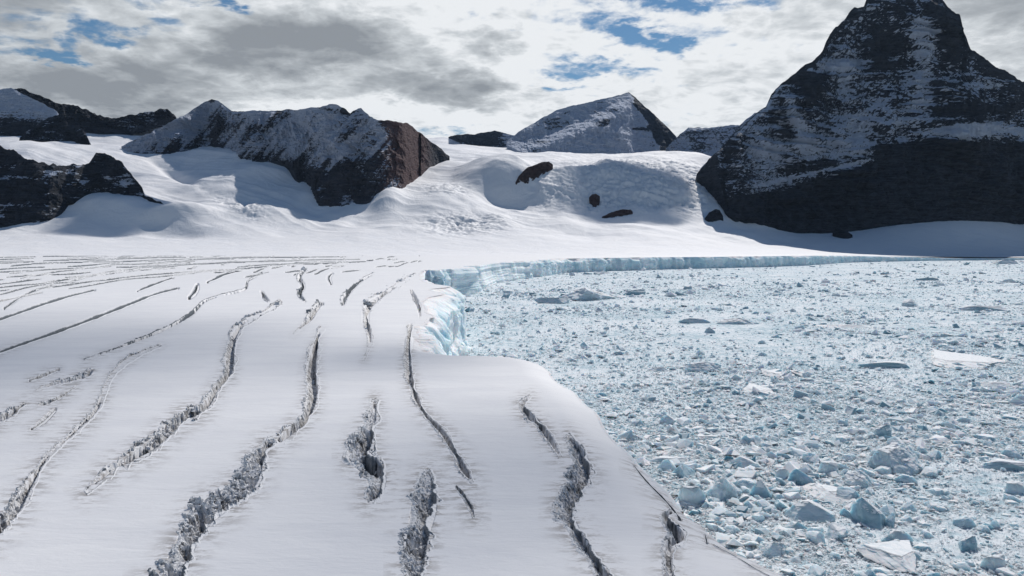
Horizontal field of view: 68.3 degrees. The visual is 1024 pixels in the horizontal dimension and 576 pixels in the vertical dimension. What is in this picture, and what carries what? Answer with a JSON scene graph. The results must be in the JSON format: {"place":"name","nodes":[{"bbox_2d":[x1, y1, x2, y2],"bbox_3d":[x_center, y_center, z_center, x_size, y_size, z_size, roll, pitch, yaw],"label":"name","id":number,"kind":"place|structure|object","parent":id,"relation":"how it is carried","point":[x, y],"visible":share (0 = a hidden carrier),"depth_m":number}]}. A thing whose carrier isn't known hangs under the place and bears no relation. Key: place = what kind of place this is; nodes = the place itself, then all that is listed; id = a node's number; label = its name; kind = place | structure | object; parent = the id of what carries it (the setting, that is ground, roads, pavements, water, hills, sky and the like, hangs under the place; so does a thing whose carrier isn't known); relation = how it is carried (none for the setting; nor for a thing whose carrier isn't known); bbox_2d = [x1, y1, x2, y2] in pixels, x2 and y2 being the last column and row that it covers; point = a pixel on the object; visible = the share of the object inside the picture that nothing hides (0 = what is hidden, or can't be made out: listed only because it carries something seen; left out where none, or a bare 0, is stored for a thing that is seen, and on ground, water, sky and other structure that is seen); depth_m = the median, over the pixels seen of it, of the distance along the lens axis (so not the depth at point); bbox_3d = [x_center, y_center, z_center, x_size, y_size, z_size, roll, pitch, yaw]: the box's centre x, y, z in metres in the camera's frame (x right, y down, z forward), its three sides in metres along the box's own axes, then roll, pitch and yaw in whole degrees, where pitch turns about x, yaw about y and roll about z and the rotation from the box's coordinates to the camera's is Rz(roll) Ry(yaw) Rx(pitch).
{"place":"outdoors","nodes":[
{"label":"outdoors","id":0,"kind":"place"},
{"bbox_2d":[0,88,58,135],"bbox_3d":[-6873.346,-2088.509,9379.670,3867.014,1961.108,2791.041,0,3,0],"label":"mountain","id":1,"kind":"structure","parent":0,"point":[21,114],"depth_m":8398.26},
{"bbox_2d":[15,88,176,134],"bbox_3d":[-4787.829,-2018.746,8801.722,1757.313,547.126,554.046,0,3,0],"label":"rock ridge","id":2,"kind":"object","parent":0,"point":[86,121],"visible":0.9,"depth_m":8722.36},
{"bbox_2d":[121,99,449,206],"bbox_3d":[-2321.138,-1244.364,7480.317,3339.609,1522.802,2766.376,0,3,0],"label":"mountain","id":3,"kind":"structure","parent":0,"point":[330,155],"depth_m":6772.55},
{"bbox_2d":[448,130,513,147],"bbox_3d":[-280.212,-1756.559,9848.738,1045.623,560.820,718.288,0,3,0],"label":"mountain","id":4,"kind":"structure","parent":0,"point":[494,138],"depth_m":9637.26},
{"bbox_2d":[0,254,1023,575],"bbox_3d":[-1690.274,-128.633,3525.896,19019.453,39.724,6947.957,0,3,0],"label":"glacier","id":5,"kind":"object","parent":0,"point":[306,510],"visible":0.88,"depth_m":157.35},
{"bbox_2d":[0,402,25,422],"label":"crevasse","id":6,"kind":"structure","parent":5,"relation":"on","point":[4,417],"depth_m":184.57},
{"bbox_2d":[4,283,53,309],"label":"crevasse","id":7,"kind":"structure","parent":5,"relation":"on","point":[18,298],"depth_m":645.73},
{"bbox_2d":[0,281,74,288],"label":"crevasse","id":8,"kind":"structure","parent":5,"relation":"on","point":[19,285],"depth_m":838.92},
{"bbox_2d":[30,368,57,381],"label":"crevasse","id":9,"kind":"structure","parent":5,"relation":"on","point":[43,375],"depth_m":238.84},
{"bbox_2d":[32,409,55,429],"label":"crevasse","id":10,"kind":"structure","parent":5,"relation":"on","point":[46,418],"depth_m":175.26},
{"bbox_2d":[0,289,93,320],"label":"crevasse","id":11,"kind":"structure","parent":5,"relation":"on","point":[51,301],"depth_m":542.29},
{"bbox_2d":[6,271,89,278],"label":"crevasse","id":12,"kind":"structure","parent":5,"relation":"on","point":[58,274],"depth_m":1132.72},
{"bbox_2d":[20,268,86,278],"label":"crevasse","id":13,"kind":"structure","parent":5,"relation":"on","point":[59,271],"depth_m":1246.35},
{"bbox_2d":[38,385,75,405],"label":"crevasse","id":14,"kind":"structure","parent":5,"relation":"on","point":[48,401],"depth_m":199.88},
{"bbox_2d":[9,266,110,274],"bbox_3d":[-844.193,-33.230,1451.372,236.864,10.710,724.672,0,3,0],"label":"crevasse","id":15,"kind":"structure","parent":5,"relation":"on","point":[17,272],"depth_m":1382.85},
{"bbox_2d":[36,368,93,390],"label":"crevasse","id":16,"kind":"structure","parent":5,"relation":"on","point":[82,375],"depth_m":233.20},
{"bbox_2d":[36,279,106,290],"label":"crevasse","id":17,"kind":"structure","parent":5,"relation":"on","point":[68,284],"depth_m":838.52},
{"bbox_2d":[0,343,161,534],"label":"crevasse","id":18,"kind":"structure","parent":5,"relation":"on","point":[11,512],"depth_m":135.85},
{"bbox_2d":[0,287,177,353],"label":"crevasse","id":19,"kind":"structure","parent":5,"relation":"on","point":[72,326],"depth_m":408.50},
{"bbox_2d":[40,268,140,283],"bbox_3d":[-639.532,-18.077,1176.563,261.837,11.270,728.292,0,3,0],"label":"crevasse","id":20,"kind":"structure","parent":5,"relation":"on","point":[63,279],"depth_m":1031.64},
{"bbox_2d":[31,259,175,264],"bbox_3d":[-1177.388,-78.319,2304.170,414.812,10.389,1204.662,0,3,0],"label":"crevasse","id":21,"kind":"structure","parent":5,"relation":"on","point":[76,262],"depth_m":2200.16},
{"bbox_2d":[65,267,174,278],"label":"crevasse","id":22,"kind":"structure","parent":5,"relation":"on","point":[113,272],"depth_m":1257.55},
{"bbox_2d":[69,269,221,288],"bbox_3d":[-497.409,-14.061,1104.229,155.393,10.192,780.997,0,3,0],"label":"crevasse","id":23,"kind":"structure","parent":5,"relation":"on","point":[121,279],"depth_m":1001.90},
{"bbox_2d":[96,260,194,267],"bbox_3d":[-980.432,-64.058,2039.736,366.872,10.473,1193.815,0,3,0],"label":"crevasse","id":24,"kind":"structure","parent":5,"relation":"on","point":[141,263],"depth_m":1941.02},
{"bbox_2d":[92,268,219,281],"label":"crevasse","id":25,"kind":"structure","parent":5,"relation":"on","point":[141,275],"depth_m":1143.29},
{"bbox_2d":[84,272,268,359],"bbox_3d":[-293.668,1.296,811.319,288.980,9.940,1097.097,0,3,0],"label":"crevasse","id":26,"kind":"structure","parent":5,"relation":"on","point":[190,313],"depth_m":430.73},
{"bbox_2d":[132,259,233,264],"bbox_3d":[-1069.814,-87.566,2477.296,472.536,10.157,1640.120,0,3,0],"label":"crevasse","id":27,"kind":"structure","parent":5,"relation":"on","point":[151,263],"depth_m":2067.84},
{"bbox_2d":[84,299,282,494],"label":"crevasse","id":28,"kind":"structure","parent":5,"relation":"on","point":[172,425],"depth_m":181.89},
{"bbox_2d":[116,259,282,268],"bbox_3d":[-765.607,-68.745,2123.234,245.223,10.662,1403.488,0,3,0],"label":"crevasse","id":29,"kind":"structure","parent":5,"relation":"on","point":[186,265],"depth_m":1811.87},
{"bbox_2d":[148,435,277,575],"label":"crevasse","id":30,"kind":"structure","parent":5,"relation":"on","point":[197,521],"depth_m":117.01},
{"bbox_2d":[208,266,254,282],"bbox_3d":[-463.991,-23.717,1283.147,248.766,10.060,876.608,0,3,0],"label":"crevasse","id":31,"kind":"structure","parent":5,"relation":"on","point":[217,277],"depth_m":1180.54},
{"bbox_2d":[190,256,307,260],"bbox_3d":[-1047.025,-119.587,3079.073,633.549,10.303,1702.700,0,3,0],"label":"crevasse","id":32,"kind":"structure","parent":5,"relation":"on","point":[251,258],"depth_m":3134.90},
{"bbox_2d":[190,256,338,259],"bbox_3d":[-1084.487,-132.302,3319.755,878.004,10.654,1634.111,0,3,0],"label":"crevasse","id":33,"kind":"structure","parent":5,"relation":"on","point":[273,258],"depth_m":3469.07},
{"bbox_2d":[245,259,342,262],"bbox_3d":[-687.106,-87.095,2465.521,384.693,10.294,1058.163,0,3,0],"label":"crevasse","id":34,"kind":"structure","parent":5,"relation":"on","point":[304,260],"depth_m":2219.37},
{"bbox_2d":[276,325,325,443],"bbox_3d":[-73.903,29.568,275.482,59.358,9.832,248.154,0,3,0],"label":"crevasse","id":35,"kind":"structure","parent":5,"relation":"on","point":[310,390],"depth_m":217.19},
{"bbox_2d":[237,261,365,268],"bbox_3d":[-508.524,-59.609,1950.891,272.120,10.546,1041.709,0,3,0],"label":"crevasse","id":36,"kind":"structure","parent":5,"relation":"on","point":[327,263],"depth_m":1910.61},
{"bbox_2d":[296,266,306,301],"bbox_3d":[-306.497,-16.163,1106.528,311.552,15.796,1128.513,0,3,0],"label":"crevasse","id":37,"kind":"structure","parent":5,"relation":"on","point":[301,289],"depth_m":792.75},
{"bbox_2d":[293,299,322,334],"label":"crevasse","id":38,"kind":"structure","parent":5,"relation":"on","point":[311,315],"depth_m":463.91},
{"bbox_2d":[340,272,374,306],"bbox_3d":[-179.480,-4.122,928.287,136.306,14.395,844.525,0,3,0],"label":"crevasse","id":39,"kind":"structure","parent":5,"relation":"on","point":[349,290],"depth_m":727.97},
{"bbox_2d":[342,398,385,503],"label":"crevasse","id":40,"kind":"structure","parent":5,"relation":"on","point":[362,459],"depth_m":146.78},
{"bbox_2d":[362,272,415,360],"bbox_3d":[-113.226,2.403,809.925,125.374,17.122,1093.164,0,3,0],"label":"crevasse","id":41,"kind":"structure","parent":5,"relation":"on","point":[366,324],"depth_m":528.88},
{"bbox_2d":[397,469,443,575],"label":"crevasse","id":42,"kind":"structure","parent":5,"relation":"on","point":[424,495],"depth_m":108.71},
{"bbox_2d":[402,325,473,483],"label":"crevasse","id":43,"kind":"structure","parent":5,"relation":"on","point":[407,349],"depth_m":218.60},
{"bbox_2d":[455,485,474,518],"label":"crevasse","id":44,"kind":"structure","parent":5,"relation":"on","point":[467,502],"depth_m":119.36},
{"bbox_2d":[517,394,561,458],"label":"crevasse","id":45,"kind":"structure","parent":5,"relation":"on","point":[524,411],"depth_m":173.99},
{"bbox_2d":[550,432,613,575],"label":"crevasse","id":46,"kind":"structure","parent":5,"relation":"on","point":[570,495],"depth_m":122.23},
{"bbox_2d":[634,466,681,521],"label":"crevasse","id":47,"kind":"structure","parent":5,"relation":"on","point":[656,492],"depth_m":126.90},
{"bbox_2d":[659,508,688,575],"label":"crevasse","id":48,"kind":"structure","parent":5,"relation":"on","point":[669,524],"depth_m":105.15},
{"bbox_2d":[714,545,769,575],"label":"crevasse","id":49,"kind":"structure","parent":5,"relation":"on","point":[743,561],"depth_m":99.78},
{"bbox_2d":[0,132,1023,256],"bbox_3d":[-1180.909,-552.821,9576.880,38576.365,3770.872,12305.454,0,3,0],"label":"snow slope","id":50,"kind":"structure","parent":0,"point":[464,199],"depth_m":6179.68},
{"bbox_2d":[19,114,90,144],"bbox_3d":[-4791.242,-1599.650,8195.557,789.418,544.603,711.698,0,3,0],"label":"rock outcrop","id":51,"kind":"object","parent":50,"relation":"on","point":[56,128],"visible":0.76,"depth_m":7959.08},
{"bbox_2d":[0,145,162,227],"bbox_3d":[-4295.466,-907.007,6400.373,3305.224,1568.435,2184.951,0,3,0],"label":"rock outcrop","id":52,"kind":"object","parent":50,"relation":"on","point":[32,191],"visible":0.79,"depth_m":5836.76},
{"bbox_2d":[515,162,552,184],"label":"rock outcrop","id":53,"kind":"object","parent":50,"relation":"on","point":[533,172],"visible":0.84,"depth_m":6810.07},
{"bbox_2d":[589,194,599,206],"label":"rock outcrop","id":54,"kind":"object","parent":50,"relation":"on","point":[594,200],"visible":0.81,"depth_m":6550.60},
{"bbox_2d":[602,209,632,217],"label":"rock outcrop","id":55,"kind":"object","parent":50,"relation":"on","point":[623,212],"visible":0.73,"depth_m":6287.42},
{"bbox_2d":[705,209,722,221],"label":"rock outcrop","id":56,"kind":"object","parent":50,"relation":"on","point":[714,215],"visible":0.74,"depth_m":6415.01},
{"bbox_2d":[831,231,852,238],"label":"rock outcrop","id":57,"kind":"object","parent":50,"relation":"on","point":[843,234],"visible":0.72,"depth_m":6637.59},
{"bbox_2d":[0,0,1023,137],"label":"sky","id":58,"kind":"structure","parent":0,"point":[440,68]},
{"bbox_2d":[507,92,675,153],"bbox_3d":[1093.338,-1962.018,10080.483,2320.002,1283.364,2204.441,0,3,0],"label":"mountain","id":59,"kind":"structure","parent":0,"point":[628,122],"depth_m":9490.13},
{"bbox_2d":[666,113,755,155],"bbox_3d":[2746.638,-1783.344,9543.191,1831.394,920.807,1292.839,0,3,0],"label":"mountain","id":60,"kind":"structure","parent":0,"point":[711,141],"depth_m":9141.12},
{"bbox_2d":[414,255,1023,513],"bbox_3d":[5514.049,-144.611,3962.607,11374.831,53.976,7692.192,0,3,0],"label":"ice cliff","id":61,"kind":"structure","parent":0,"point":[443,331],"depth_m":2088.66},
{"bbox_2d":[464,260,1023,575],"bbox_3d":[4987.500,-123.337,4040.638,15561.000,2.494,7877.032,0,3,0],"label":"water","id":62,"kind":"structure","parent":0,"point":[692,330],"depth_m":777.92},
{"bbox_2d":[534,297,570,303],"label":"ice block","id":63,"kind":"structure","parent":62,"relation":"on","point":[554,300],"depth_m":1250.41},
{"bbox_2d":[559,287,613,300],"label":"ice block","id":64,"kind":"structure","parent":62,"relation":"on","point":[584,294],"depth_m":1328.04},
{"bbox_2d":[657,459,676,470],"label":"ice chunk","id":65,"kind":"object","parent":62,"relation":"on","point":[665,464],"visible":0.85,"depth_m":310.95},
{"bbox_2d":[649,456,686,462],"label":"ice block","id":66,"kind":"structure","parent":62,"relation":"on","point":[662,458],"depth_m":321.75},
{"bbox_2d":[659,415,676,423],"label":"ice block","id":67,"kind":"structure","parent":62,"relation":"on","point":[667,419],"depth_m":392.40},
{"bbox_2d":[672,464,695,477],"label":"ice chunk","id":68,"kind":"object","parent":62,"relation":"on","point":[681,470],"visible":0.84,"depth_m":302.16},
{"bbox_2d":[678,486,705,504],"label":"ice block","id":69,"kind":"structure","parent":62,"relation":"on","point":[695,494],"depth_m":268.19},
{"bbox_2d":[678,318,710,323],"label":"ice block","id":70,"kind":"structure","parent":62,"relation":"on","point":[693,320],"depth_m":913.05},
{"bbox_2d":[684,361,720,371],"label":"ice block","id":71,"kind":"structure","parent":62,"relation":"on","point":[703,366],"depth_m":561.17},
{"bbox_2d":[705,476,741,500],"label":"ice block","id":72,"kind":"structure","parent":62,"relation":"on","point":[723,488],"depth_m":274.00},
{"bbox_2d":[716,318,758,324],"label":"ice block","id":73,"kind":"structure","parent":62,"relation":"on","point":[743,321],"depth_m":901.41},
{"bbox_2d":[728,456,758,467],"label":"ice block","id":74,"kind":"structure","parent":62,"relation":"on","point":[745,462],"depth_m":314.29},
{"bbox_2d":[733,478,754,488],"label":"ice chunk","id":75,"kind":"object","parent":62,"relation":"on","point":[746,482],"visible":0.56,"depth_m":286.64},
{"bbox_2d":[465,260,1023,575],"bbox_3d":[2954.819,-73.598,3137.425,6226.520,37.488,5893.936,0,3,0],"label":"brash ice","id":76,"kind":"structure","parent":62,"relation":"on","point":[684,441],"depth_m":422.19},
{"bbox_2d":[743,383,775,395],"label":"ice block","id":77,"kind":"structure","parent":62,"relation":"on","point":[763,391],"depth_m":477.52},
{"bbox_2d":[749,480,771,497],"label":"ice block","id":78,"kind":"structure","parent":62,"relation":"on","point":[759,487],"depth_m":277.34},
{"bbox_2d":[752,542,786,557],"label":"ice block","id":79,"kind":"structure","parent":62,"relation":"on","point":[772,549],"depth_m":224.44},
{"bbox_2d":[761,369,783,378],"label":"ice block","id":80,"kind":"structure","parent":62,"relation":"on","point":[773,373],"depth_m":540.58},
{"bbox_2d":[775,468,789,478],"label":"ice block","id":81,"kind":"structure","parent":62,"relation":"on","point":[783,473],"depth_m":299.16},
{"bbox_2d":[787,447,807,458],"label":"ice chunk","id":82,"kind":"object","parent":62,"relation":"on","point":[796,452],"visible":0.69,"depth_m":331.66},
{"bbox_2d":[787,469,813,484],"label":"ice chunk","id":83,"kind":"object","parent":62,"relation":"on","point":[799,477],"visible":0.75,"depth_m":291.77},
{"bbox_2d":[784,499,835,522],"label":"ice block","id":84,"kind":"structure","parent":62,"relation":"on","point":[807,510],"depth_m":254.39},
{"bbox_2d":[803,440,818,448],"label":"ice chunk","id":85,"kind":"object","parent":62,"relation":"on","point":[813,444],"visible":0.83,"depth_m":345.14},
{"bbox_2d":[802,452,820,463],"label":"ice chunk","id":86,"kind":"object","parent":62,"relation":"on","point":[812,458],"visible":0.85,"depth_m":321.82},
{"bbox_2d":[806,531,825,544],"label":"ice chunk","id":87,"kind":"object","parent":62,"relation":"on","point":[816,537],"visible":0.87,"depth_m":234.35},
{"bbox_2d":[807,564,825,575],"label":"ice chunk","id":88,"kind":"object","parent":62,"relation":"on","point":[815,570],"visible":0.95,"depth_m":210.21},
{"bbox_2d":[818,461,838,475],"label":"ice block","id":89,"kind":"structure","parent":62,"relation":"on","point":[825,467],"depth_m":304.84},
{"bbox_2d":[803,483,855,503],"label":"ice block","id":90,"kind":"structure","parent":62,"relation":"on","point":[828,492],"depth_m":277.99},
{"bbox_2d":[825,522,847,539],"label":"ice block","id":91,"kind":"structure","parent":62,"relation":"on","point":[835,530],"depth_m":238.28},
{"bbox_2d":[813,325,872,327],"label":"ice block","id":92,"kind":"structure","parent":62,"relation":"on","point":[847,326],"depth_m":864.69},
{"bbox_2d":[836,487,859,499],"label":"ice chunk","id":93,"kind":"object","parent":62,"relation":"on","point":[848,493],"visible":0.84,"depth_m":275.26},
{"bbox_2d":[844,470,875,487],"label":"ice block","id":94,"kind":"structure","parent":62,"relation":"on","point":[862,479],"depth_m":289.81},
{"bbox_2d":[849,497,885,528],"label":"ice block","id":95,"kind":"structure","parent":62,"relation":"on","point":[864,511],"depth_m":250.40},
{"bbox_2d":[872,424,891,436],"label":"ice block","id":96,"kind":"structure","parent":62,"relation":"on","point":[885,430],"depth_m":364.73},
{"bbox_2d":[873,465,892,474],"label":"ice chunk","id":97,"kind":"object","parent":62,"relation":"on","point":[880,469],"visible":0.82,"depth_m":304.47},
{"bbox_2d":[858,361,909,367],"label":"ice block","id":98,"kind":"structure","parent":62,"relation":"on","point":[891,364],"depth_m":577.41},
{"bbox_2d":[856,540,916,571],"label":"ice block","id":99,"kind":"structure","parent":62,"relation":"on","point":[897,555],"depth_m":220.67},
{"bbox_2d":[879,504,895,516],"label":"ice chunk","id":100,"kind":"object","parent":62,"relation":"on","point":[888,509],"visible":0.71,"depth_m":258.85},
{"bbox_2d":[884,512,894,527],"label":"ice chunk","id":101,"kind":"object","parent":62,"relation":"on","point":[889,520],"visible":0.95,"depth_m":248.66},
{"bbox_2d":[865,442,919,475],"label":"ice block","id":102,"kind":"structure","parent":62,"relation":"on","point":[896,457],"depth_m":309.78},
{"bbox_2d":[881,529,913,543],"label":"ice block","id":103,"kind":"structure","parent":62,"relation":"on","point":[891,534],"depth_m":232.74},
{"bbox_2d":[893,474,917,483],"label":"ice chunk","id":104,"kind":"object","parent":62,"relation":"on","point":[902,478],"visible":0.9,"depth_m":292.63},
{"bbox_2d":[899,501,917,511],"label":"ice chunk","id":105,"kind":"object","parent":62,"relation":"on","point":[907,505],"visible":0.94,"depth_m":262.41},
{"bbox_2d":[920,466,938,476],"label":"ice chunk","id":106,"kind":"object","parent":62,"relation":"on","point":[929,471],"visible":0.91,"depth_m":302.85},
{"bbox_2d":[925,450,941,461],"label":"ice chunk","id":107,"kind":"object","parent":62,"relation":"on","point":[935,455],"visible":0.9,"depth_m":326.78},
{"bbox_2d":[923,500,946,511],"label":"ice chunk","id":108,"kind":"object","parent":62,"relation":"on","point":[931,504],"visible":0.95,"depth_m":262.86},
{"bbox_2d":[951,561,972,571],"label":"ice chunk","id":109,"kind":"object","parent":62,"relation":"on","point":[964,565],"visible":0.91,"depth_m":213.73},
{"bbox_2d":[952,515,975,527],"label":"ice chunk","id":110,"kind":"object","parent":62,"relation":"on","point":[965,521],"visible":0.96,"depth_m":247.40},
{"bbox_2d":[958,536,976,551],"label":"ice block","id":111,"kind":"structure","parent":62,"relation":"on","point":[968,544],"depth_m":227.99},
{"bbox_2d":[930,349,1009,368],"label":"ice block","id":112,"kind":"structure","parent":62,"relation":"on","point":[950,358],"depth_m":600.31},
{"bbox_2d":[955,306,1007,310],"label":"ice block","id":113,"kind":"structure","parent":62,"relation":"on","point":[980,308],"depth_m":1101.50},
{"bbox_2d":[973,434,997,441],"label":"ice chunk","id":114,"kind":"object","parent":62,"relation":"on","point":[987,436],"visible":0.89,"depth_m":359.93},
{"bbox_2d":[969,382,1010,386],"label":"ice block","id":115,"kind":"structure","parent":62,"relation":"on","point":[989,384],"depth_m":499.52},
{"bbox_2d":[980,554,1004,569],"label":"ice block","id":116,"kind":"structure","parent":62,"relation":"on","point":[993,562],"depth_m":214.01},
{"bbox_2d":[979,459,1023,470],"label":"ice block","id":117,"kind":"structure","parent":62,"relation":"on","point":[1006,464],"depth_m":311.52},
{"bbox_2d":[1001,449,1022,458],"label":"ice chunk","id":118,"kind":"object","parent":62,"relation":"on","point":[1012,453],"visible":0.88,"depth_m":328.48},
{"bbox_2d":[1004,481,1023,494],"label":"ice block","id":119,"kind":"structure","parent":62,"relation":"on","point":[1015,487],"depth_m":281.00},
{"bbox_2d":[695,0,1023,233],"bbox_3d":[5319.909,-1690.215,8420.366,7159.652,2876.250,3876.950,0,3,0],"label":"mountain","id":120,"kind":"structure","parent":0,"point":[878,113],"depth_m":7247.49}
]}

